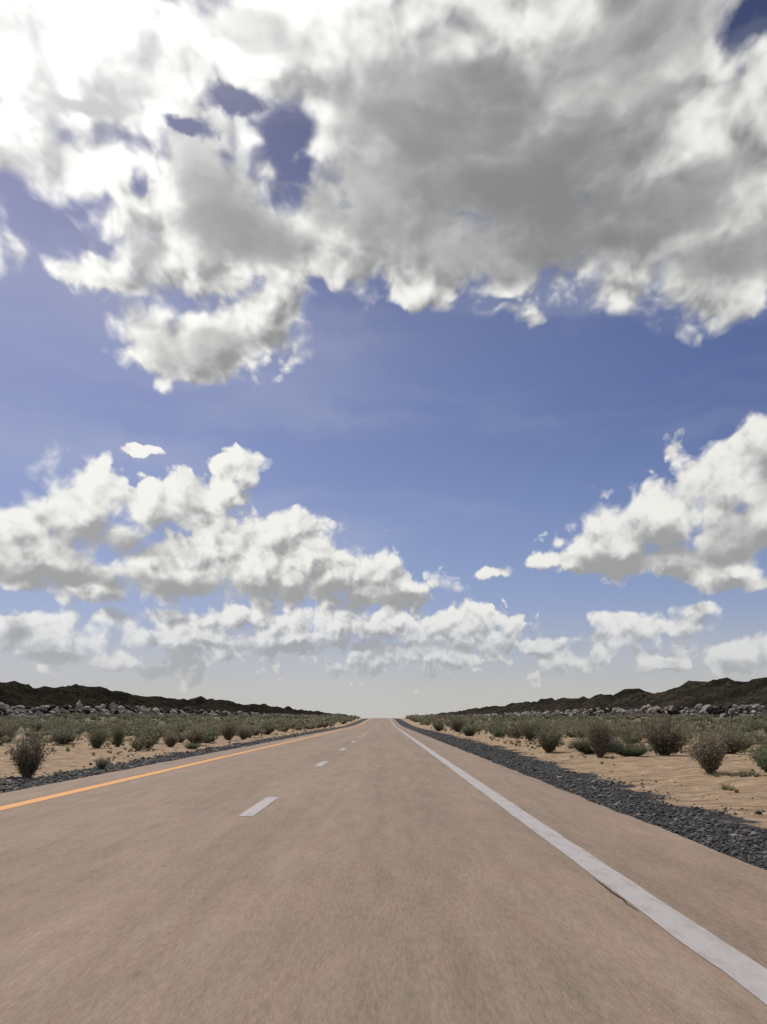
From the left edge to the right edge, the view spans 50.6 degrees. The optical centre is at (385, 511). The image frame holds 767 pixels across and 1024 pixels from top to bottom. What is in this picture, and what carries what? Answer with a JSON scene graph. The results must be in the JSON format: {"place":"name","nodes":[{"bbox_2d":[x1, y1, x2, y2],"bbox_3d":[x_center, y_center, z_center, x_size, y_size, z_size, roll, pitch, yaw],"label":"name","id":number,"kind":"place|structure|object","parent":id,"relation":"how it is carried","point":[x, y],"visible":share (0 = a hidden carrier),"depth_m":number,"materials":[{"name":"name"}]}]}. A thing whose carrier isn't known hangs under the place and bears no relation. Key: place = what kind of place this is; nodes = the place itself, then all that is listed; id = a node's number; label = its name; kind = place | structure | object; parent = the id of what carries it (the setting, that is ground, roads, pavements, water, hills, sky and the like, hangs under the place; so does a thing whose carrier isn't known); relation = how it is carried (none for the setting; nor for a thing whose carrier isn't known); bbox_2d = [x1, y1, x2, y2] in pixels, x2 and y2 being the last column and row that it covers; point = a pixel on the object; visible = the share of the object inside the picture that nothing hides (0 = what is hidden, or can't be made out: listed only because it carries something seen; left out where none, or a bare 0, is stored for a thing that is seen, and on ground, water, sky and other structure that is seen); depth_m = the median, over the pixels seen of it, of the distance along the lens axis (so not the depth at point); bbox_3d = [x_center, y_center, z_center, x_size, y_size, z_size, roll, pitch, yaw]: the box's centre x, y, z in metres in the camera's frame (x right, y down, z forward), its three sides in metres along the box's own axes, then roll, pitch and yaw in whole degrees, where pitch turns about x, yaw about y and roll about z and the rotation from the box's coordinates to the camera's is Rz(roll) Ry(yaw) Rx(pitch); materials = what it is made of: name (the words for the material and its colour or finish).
{"place":"outdoors","nodes":[
{"label":"outdoors","id":0,"kind":"place"},
{"bbox_2d":[5,708,137,716],"bbox_3d":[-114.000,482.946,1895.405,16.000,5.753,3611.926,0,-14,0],"label":"bank","id":1,"kind":"structure","parent":0,"point":[25,713],"depth_m":260.27,"materials":[{"name":"grey stone"}]},
{"bbox_2d":[0,707,5,714],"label":"boulder","id":2,"kind":"object","parent":1,"relation":"on","point":[2,709],"visible":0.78,"depth_m":232.98,"materials":[{"name":"grey stone"}]},
{"bbox_2d":[0,681,355,717],"bbox_3d":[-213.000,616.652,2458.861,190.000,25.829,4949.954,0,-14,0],"label":"hill","id":3,"kind":"structure","parent":0,"point":[13,693],"depth_m":459.94,"materials":[{"name":"brown stone"}]},
{"bbox_2d":[0,718,766,1023],"bbox_3d":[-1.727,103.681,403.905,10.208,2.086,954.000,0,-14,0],"label":"road","id":4,"kind":"structure","parent":0,"point":[385,871],"depth_m":5.78,"materials":[{"name":"beige asphalt"}]},
{"bbox_2d":[0,718,371,810],"bbox_3d":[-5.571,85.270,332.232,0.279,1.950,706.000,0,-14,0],"label":"yellow edge line","id":5,"kind":"object","parent":4,"relation":"on","point":[70,792],"visible":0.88,"depth_m":16.59,"materials":[{"name":"paint"}]},
{"bbox_2d":[239,726,375,815],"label":"lane dashes","id":6,"kind":"object","parent":4,"relation":"on","point":[258,807],"visible":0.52,"depth_m":12.29,"materials":[{"name":"white paint"}]},
{"bbox_2d":[390,719,766,1004],"bbox_3d":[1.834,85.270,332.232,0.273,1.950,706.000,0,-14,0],"label":"white edge line","id":7,"kind":"object","parent":4,"relation":"on","point":[746,972],"visible":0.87,"depth_m":5.52,"materials":[{"name":"paint"}]},
{"bbox_2d":[593,877,638,911],"bbox_3d":[1.690,2.820,6.014,0.031,0.001,1.250,0,-14,0],"label":"road crack","id":8,"kind":"object","parent":4,"relation":"on","point":[615,894],"visible":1,"depth_m":5.95,"materials":[{"name":"grey asphalt"}]},
{"bbox_2d":[0,716,766,868],"bbox_3d":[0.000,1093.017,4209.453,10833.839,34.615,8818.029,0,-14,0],"label":"ground","id":9,"kind":"structure","parent":0,"point":[695,781],"depth_m":23.94,"materials":[{"name":"beige sand"}]},
{"bbox_2d":[0,733,9,744],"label":"shrub","id":10,"kind":"object","parent":9,"relation":"on","point":[3,739],"visible":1,"depth_m":40.96,"materials":[{"name":"green plant"}]},
{"bbox_2d":[0,722,18,740],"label":"shrub","id":11,"kind":"object","parent":9,"relation":"on","point":[9,731],"visible":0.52,"depth_m":45.74,"materials":[{"name":"green plant"}]},
{"bbox_2d":[2,720,19,730],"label":"shrub","id":12,"kind":"object","parent":9,"relation":"on","point":[15,725],"visible":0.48,"depth_m":75.62,"materials":[{"name":"green plant"}]},
{"bbox_2d":[23,728,34,736],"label":"shrub","id":13,"kind":"object","parent":9,"relation":"on","point":[26,734],"visible":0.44,"depth_m":61.19,"materials":[{"name":"green plant"}]},
{"bbox_2d":[5,728,54,777],"bbox_3d":[-8.977,6.058,20.413,1.191,1.262,1.201,8,-17,-29],"label":"shrub","id":14,"kind":"object","parent":9,"relation":"on","point":[27,759],"visible":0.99,"depth_m":20.27,"materials":[{"name":"green plant"}]},
{"bbox_2d":[27,720,43,731],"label":"shrub","id":15,"kind":"object","parent":9,"relation":"on","point":[37,725],"visible":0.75,"depth_m":79.00,"materials":[{"name":"green plant"}]},
{"bbox_2d":[27,730,47,742],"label":"shrub","id":16,"kind":"object","parent":9,"relation":"on","point":[36,736],"visible":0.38,"depth_m":43.35,"materials":[{"name":"green plant"}]},
{"bbox_2d":[51,718,74,727],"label":"shrub","id":17,"kind":"object","parent":9,"relation":"on","point":[57,722],"visible":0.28,"depth_m":72.55,"materials":[{"name":"green plant"}]},
{"bbox_2d":[48,723,79,743],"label":"shrub","id":18,"kind":"object","parent":9,"relation":"on","point":[64,738],"visible":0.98,"depth_m":42.63,"materials":[{"name":"green plant"}]},
{"bbox_2d":[49,724,78,734],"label":"shrub","id":19,"kind":"object","parent":9,"relation":"on","point":[58,728],"visible":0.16,"depth_m":62.95,"materials":[{"name":"green plant"}]},
{"bbox_2d":[52,723,78,733],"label":"shrub","id":20,"kind":"object","parent":9,"relation":"on","point":[69,726],"visible":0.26,"depth_m":48.26,"materials":[{"name":"green plant"}]},
{"bbox_2d":[70,726,86,732],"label":"shrub","id":21,"kind":"object","parent":9,"relation":"on","point":[82,729],"visible":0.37,"depth_m":70.49,"materials":[{"name":"green plant"}]},
{"bbox_2d":[77,719,92,729],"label":"shrub","id":22,"kind":"object","parent":9,"relation":"on","point":[83,725],"visible":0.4,"depth_m":81.22,"materials":[{"name":"green plant"}]},
{"bbox_2d":[84,724,112,747],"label":"shrub","id":23,"kind":"object","parent":9,"relation":"on","point":[99,739],"visible":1,"depth_m":35.99,"materials":[{"name":"green plant"}]},
{"bbox_2d":[88,723,110,730],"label":"shrub","id":24,"kind":"object","parent":9,"relation":"on","point":[99,725],"visible":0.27,"depth_m":69.26,"materials":[{"name":"green plant"}]},
{"bbox_2d":[93,757,109,768],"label":"shrub","id":25,"kind":"object","parent":9,"relation":"on","point":[102,764],"visible":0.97,"depth_m":22.71,"materials":[{"name":"green plant"}]},
{"bbox_2d":[112,722,126,746],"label":"shrub","id":26,"kind":"object","parent":9,"relation":"on","point":[118,734],"visible":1,"depth_m":39.40,"materials":[{"name":"green plant"}]},
{"bbox_2d":[122,724,138,735],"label":"shrub","id":27,"kind":"object","parent":9,"relation":"on","point":[128,729],"visible":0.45,"depth_m":69.67,"materials":[{"name":"green plant"}]},
{"bbox_2d":[126,732,151,750],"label":"shrub","id":28,"kind":"object","parent":9,"relation":"on","point":[135,743],"visible":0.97,"depth_m":35.90,"materials":[{"name":"green plant"}]},
{"bbox_2d":[131,726,146,734],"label":"shrub","id":29,"kind":"object","parent":9,"relation":"on","point":[134,730],"visible":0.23,"depth_m":64.50,"materials":[{"name":"green plant"}]},
{"bbox_2d":[134,719,149,727],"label":"shrub","id":30,"kind":"object","parent":9,"relation":"on","point":[138,722],"visible":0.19,"depth_m":81.70,"materials":[{"name":"green plant"}]},
{"bbox_2d":[129,726,160,748],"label":"shrub","id":31,"kind":"object","parent":9,"relation":"on","point":[153,741],"visible":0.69,"depth_m":38.61,"materials":[{"name":"green plant"}]},
{"bbox_2d":[142,722,167,741],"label":"shrub","id":32,"kind":"object","parent":9,"relation":"on","point":[161,732],"visible":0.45,"depth_m":44.10,"materials":[{"name":"green plant"}]},
{"bbox_2d":[161,729,180,746],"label":"shrub","id":33,"kind":"object","parent":9,"relation":"on","point":[171,741],"visible":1,"depth_m":41.09,"materials":[{"name":"green plant"}]},
{"bbox_2d":[0,727,344,792],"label":"gravel","id":34,"kind":"structure","parent":9,"relation":"on","point":[16,784],"depth_m":23.32,"materials":[{"name":"grey gravel"}]},
{"bbox_2d":[170,730,186,741],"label":"shrub","id":35,"kind":"object","parent":9,"relation":"on","point":[181,738],"visible":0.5,"depth_m":46.85,"materials":[{"name":"green plant"}]},
{"bbox_2d":[170,719,196,736],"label":"shrub","id":36,"kind":"object","parent":9,"relation":"on","point":[179,728],"visible":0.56,"depth_m":58.82,"materials":[{"name":"green plant"}]},
{"bbox_2d":[183,740,201,748],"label":"shrub","id":37,"kind":"object","parent":9,"relation":"on","point":[191,746],"visible":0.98,"depth_m":40.20,"materials":[{"name":"green plant"}]},
{"bbox_2d":[178,721,210,743],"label":"shrub","id":38,"kind":"object","parent":9,"relation":"on","point":[195,735],"visible":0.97,"depth_m":45.11,"materials":[{"name":"green plant"}]},
{"bbox_2d":[191,724,220,742],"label":"shrub","id":39,"kind":"object","parent":9,"relation":"on","point":[213,734],"visible":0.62,"depth_m":48.68,"materials":[{"name":"green plant"}]},
{"bbox_2d":[204,724,222,735],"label":"shrub","id":40,"kind":"object","parent":9,"relation":"on","point":[216,729],"visible":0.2,"depth_m":63.54,"materials":[{"name":"green plant"}]},
{"bbox_2d":[218,718,237,739],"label":"shrub","id":41,"kind":"object","parent":9,"relation":"on","point":[228,732],"visible":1,"depth_m":55.78,"materials":[{"name":"green plant"}]},
{"bbox_2d":[236,725,251,739],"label":"shrub","id":42,"kind":"object","parent":9,"relation":"on","point":[244,735],"visible":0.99,"depth_m":58.22,"materials":[{"name":"green plant"}]},
{"bbox_2d":[238,721,261,737],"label":"shrub","id":43,"kind":"object","parent":9,"relation":"on","point":[252,729],"visible":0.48,"depth_m":63.53,"materials":[{"name":"green plant"}]},
{"bbox_2d":[253,726,262,735],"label":"shrub","id":44,"kind":"object","parent":9,"relation":"on","point":[258,732],"visible":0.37,"depth_m":69.62,"materials":[{"name":"green plant"}]},
{"bbox_2d":[256,721,277,734],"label":"shrub","id":45,"kind":"object","parent":9,"relation":"on","point":[269,728],"visible":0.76,"depth_m":75.11,"materials":[{"name":"green plant"}]},
{"bbox_2d":[276,720,293,731],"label":"shrub","id":46,"kind":"object","parent":9,"relation":"on","point":[285,725],"visible":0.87,"depth_m":89.08,"materials":[{"name":"green plant"}]},
{"bbox_2d":[75,700,674,717],"bbox_3d":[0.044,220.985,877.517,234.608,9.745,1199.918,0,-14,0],"label":"distant rubble","id":47,"kind":"object","parent":9,"relation":"on","point":[648,708],"visible":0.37,"depth_m":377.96,"materials":[{"name":"grey stone"}]},
{"bbox_2d":[0,711,766,742],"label":"scrub","id":48,"kind":"object","parent":9,"relation":"on","point":[301,722],"visible":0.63,"depth_m":174.67,"materials":[{"name":"green plant"}]},
{"bbox_2d":[431,719,445,730],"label":"shrub","id":49,"kind":"object","parent":9,"relation":"on","point":[440,726],"visible":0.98,"depth_m":100.25,"materials":[{"name":"green plant"}]},
{"bbox_2d":[449,715,468,731],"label":"shrub","id":50,"kind":"object","parent":9,"relation":"on","point":[456,725],"visible":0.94,"depth_m":88.68,"materials":[{"name":"green plant"}]},
{"bbox_2d":[460,722,478,735],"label":"shrub","id":51,"kind":"object","parent":9,"relation":"on","point":[468,730],"visible":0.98,"depth_m":69.23,"materials":[{"name":"green plant"}]},
{"bbox_2d":[484,713,510,736],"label":"shrub","id":52,"kind":"object","parent":9,"relation":"on","point":[497,723],"visible":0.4,"depth_m":63.58,"materials":[{"name":"green plant"}]},
{"bbox_2d":[491,724,508,737],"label":"shrub","id":53,"kind":"object","parent":9,"relation":"on","point":[498,733],"visible":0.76,"depth_m":60.32,"materials":[{"name":"green plant"}]},
{"bbox_2d":[501,728,513,737],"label":"shrub","id":54,"kind":"object","parent":9,"relation":"on","point":[507,733],"visible":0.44,"depth_m":58.31,"materials":[{"name":"green plant"}]},
{"bbox_2d":[501,716,526,738],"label":"shrub","id":55,"kind":"object","parent":9,"relation":"on","point":[513,730],"visible":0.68,"depth_m":55.52,"materials":[{"name":"green plant"}]},
{"bbox_2d":[512,716,543,739],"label":"shrub","id":56,"kind":"object","parent":9,"relation":"on","point":[528,732],"visible":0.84,"depth_m":50.49,"materials":[{"name":"green plant"}]},
{"bbox_2d":[533,722,565,751],"bbox_3d":[7.021,9.677,34.848,1.422,1.293,1.810,5,-15,-18],"label":"shrub","id":57,"kind":"object","parent":9,"relation":"on","point":[551,745],"visible":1,"depth_m":34.66,"materials":[{"name":"green plant"}]},
{"bbox_2d":[543,721,561,729],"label":"shrub","id":58,"kind":"object","parent":9,"relation":"on","point":[553,724],"visible":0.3,"depth_m":69.22,"materials":[{"name":"green plant"}]},
{"bbox_2d":[560,725,581,737],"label":"shrub","id":59,"kind":"object","parent":9,"relation":"on","point":[568,733],"visible":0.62,"depth_m":60.87,"materials":[{"name":"green plant"}]},
{"bbox_2d":[563,724,589,737],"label":"shrub","id":60,"kind":"object","parent":9,"relation":"on","point":[579,732],"visible":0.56,"depth_m":56.89,"materials":[{"name":"green plant"}]},
{"bbox_2d":[410,729,766,869],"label":"gravel","id":61,"kind":"structure","parent":9,"relation":"on","point":[554,775],"depth_m":13.08,"materials":[{"name":"grey gravel"}]},
{"bbox_2d":[567,733,609,753],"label":"shrub","id":62,"kind":"object","parent":9,"relation":"on","point":[582,746],"visible":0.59,"depth_m":31.52,"materials":[{"name":"green plant"}]},
{"bbox_2d":[583,712,616,757],"bbox_3d":[7.775,8.075,29.549,1.296,1.704,1.306,12,-19,-39],"label":"shrub","id":63,"kind":"object","parent":9,"relation":"on","point":[600,737],"visible":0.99,"depth_m":29.34,"materials":[{"name":"green plant"}]},
{"bbox_2d":[608,723,618,735],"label":"shrub","id":64,"kind":"object","parent":9,"relation":"on","point":[614,732],"visible":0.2,"depth_m":48.66,"materials":[{"name":"green plant"}]},
{"bbox_2d":[606,731,628,752],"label":"shrub","id":65,"kind":"object","parent":9,"relation":"on","point":[618,741],"visible":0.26,"depth_m":31.97,"materials":[{"name":"green plant"}]},
{"bbox_2d":[612,722,634,737],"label":"shrub","id":66,"kind":"object","parent":9,"relation":"on","point":[623,731],"visible":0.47,"depth_m":51.49,"materials":[{"name":"green plant"}]},
{"bbox_2d":[617,729,643,744],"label":"shrub","id":67,"kind":"object","parent":9,"relation":"on","point":[632,739],"visible":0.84,"depth_m":44.22,"materials":[{"name":"green plant"}]},
{"bbox_2d":[607,740,655,756],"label":"shrub","id":68,"kind":"object","parent":9,"relation":"on","point":[627,750],"visible":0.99,"depth_m":28.77,"materials":[{"name":"green plant"}]},
{"bbox_2d":[621,722,643,734],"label":"shrub","id":69,"kind":"object","parent":9,"relation":"on","point":[641,729],"visible":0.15,"depth_m":54.03,"materials":[{"name":"green plant"}]},
{"bbox_2d":[619,729,646,742],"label":"shrub","id":70,"kind":"object","parent":9,"relation":"on","point":[641,738],"visible":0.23,"depth_m":46.66,"materials":[{"name":"green plant"}]},
{"bbox_2d":[638,709,696,754],"bbox_3d":[10.223,8.025,29.569,2.142,1.682,1.864,0,-14,-2],"label":"shrub","id":71,"kind":"object","parent":9,"relation":"on","point":[661,741],"visible":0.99,"depth_m":29.23,"materials":[{"name":"green plant"}]},
{"bbox_2d":[651,713,686,726],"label":"shrub","id":72,"kind":"object","parent":9,"relation":"on","point":[681,722],"visible":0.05,"depth_m":49.33,"materials":[{"name":"green plant"}]},
{"bbox_2d":[642,719,701,752],"bbox_3d":[11.453,8.938,32.376,2.241,1.349,1.760,-8,-16,28],"label":"shrub","id":73,"kind":"object","parent":9,"relation":"on","point":[684,744],"visible":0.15,"depth_m":32.14,"materials":[{"name":"green plant"}]},
{"bbox_2d":[664,717,707,737],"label":"shrub","id":74,"kind":"object","parent":9,"relation":"on","point":[691,725],"visible":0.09,"depth_m":44.89,"materials":[{"name":"green plant"}]},
{"bbox_2d":[677,726,733,772],"bbox_3d":[8.119,5.987,20.477,1.310,1.164,1.321,-13,-20,42],"label":"shrub","id":75,"kind":"object","parent":9,"relation":"on","point":[710,757],"visible":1,"depth_m":20.27,"materials":[{"name":"green plant"}]},
{"bbox_2d":[697,720,725,733],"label":"shrub","id":76,"kind":"object","parent":9,"relation":"on","point":[712,725],"visible":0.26,"depth_m":46.47,"materials":[{"name":"green plant"}]},
{"bbox_2d":[705,724,739,734],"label":"shrub","id":77,"kind":"object","parent":9,"relation":"on","point":[726,727],"visible":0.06,"depth_m":40.37,"materials":[{"name":"green plant"}]},
{"bbox_2d":[707,720,755,753],"bbox_3d":[13.473,8.803,31.703,1.865,1.303,2.142,5,-15,-20],"label":"shrub","id":78,"kind":"object","parent":9,"relation":"on","point":[736,743],"visible":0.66,"depth_m":31.47,"materials":[{"name":"green plant"}]},
{"bbox_2d":[719,724,756,751],"bbox_3d":[15.393,9.976,35.649,2.097,1.305,2.068,2,-14,-7],"label":"shrub","id":79,"kind":"object","parent":9,"relation":"on","point":[748,745],"visible":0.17,"depth_m":35.35,"materials":[{"name":"green plant"}]},
{"bbox_2d":[738,724,754,731],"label":"shrub","id":80,"kind":"object","parent":9,"relation":"on","point":[747,728],"visible":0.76,"depth_m":76.69,"materials":[{"name":"green plant"}]},
{"bbox_2d":[739,740,766,774],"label":"shrub","id":81,"kind":"object","parent":9,"relation":"on","point":[761,761],"visible":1,"depth_m":19.12,"materials":[{"name":"green plant"}]},
{"bbox_2d":[747,722,760,729],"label":"shrub","id":82,"kind":"object","parent":9,"relation":"on","point":[756,726],"visible":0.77,"depth_m":84.06,"materials":[{"name":"green plant"}]},
{"bbox_2d":[745,730,766,743],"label":"shrub","id":83,"kind":"object","parent":9,"relation":"on","point":[761,736],"visible":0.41,"depth_m":40.55,"materials":[{"name":"green plant"}]},
{"bbox_2d":[750,742,766,756],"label":"shrub","id":84,"kind":"object","parent":9,"relation":"on","point":[761,750],"visible":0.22,"depth_m":26.44,"materials":[{"name":"green plant"}]},
{"bbox_2d":[751,718,766,728],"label":"shrub","id":85,"kind":"object","parent":9,"relation":"on","point":[761,723],"visible":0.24,"depth_m":96.50,"materials":[{"name":"green plant"}]},
{"bbox_2d":[752,732,766,747],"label":"shrub","id":86,"kind":"object","parent":9,"relation":"on","point":[765,740],"visible":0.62,"depth_m":28.65,"materials":[{"name":"green plant"}]},
{"bbox_2d":[759,717,766,731],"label":"shrub","id":87,"kind":"object","parent":9,"relation":"on","point":[764,727],"visible":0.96,"depth_m":76.52,"materials":[{"name":"green plant"}]},
{"bbox_2d":[0,0,766,717],"label":"sky","id":88,"kind":"structure","parent":0,"point":[360,358],"materials":[{"name":"blue"}]},
{"bbox_2d":[4,724,766,792],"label":"dry grass","id":89,"kind":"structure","parent":0,"point":[746,774],"depth_m":35.79,"materials":[{"name":"plant"}]},
{"bbox_2d":[422,677,766,716],"bbox_3d":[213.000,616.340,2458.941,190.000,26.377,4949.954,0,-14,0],"label":"hill","id":90,"kind":"structure","parent":0,"point":[725,692],"depth_m":466.76,"materials":[{"name":"brown stone"}]},
{"bbox_2d":[589,708,766,718],"bbox_3d":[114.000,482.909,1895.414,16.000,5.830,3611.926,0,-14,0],"label":"bank","id":91,"kind":"structure","parent":0,"point":[764,711],"depth_m":269.72,"materials":[{"name":"grey stone"}]},
{"bbox_2d":[671,709,679,714],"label":"boulder","id":92,"kind":"object","parent":91,"relation":"on","point":[675,711],"visible":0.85,"depth_m":305.14,"materials":[{"name":"grey stone"}]},
{"bbox_2d":[676,705,683,710],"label":"boulder","id":93,"kind":"object","parent":91,"relation":"on","point":[679,707],"visible":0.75,"depth_m":311.40,"materials":[{"name":"grey stone"}]},
{"bbox_2d":[706,707,716,714],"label":"boulder","id":94,"kind":"object","parent":91,"relation":"on","point":[710,710],"visible":0.85,"depth_m":272.71,"materials":[{"name":"grey stone"}]},
{"bbox_2d":[752,704,761,710],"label":"boulder","id":95,"kind":"object","parent":91,"relation":"on","point":[756,707],"visible":0.92,"depth_m":247.22,"materials":[{"name":"grey stone"}]}
]}

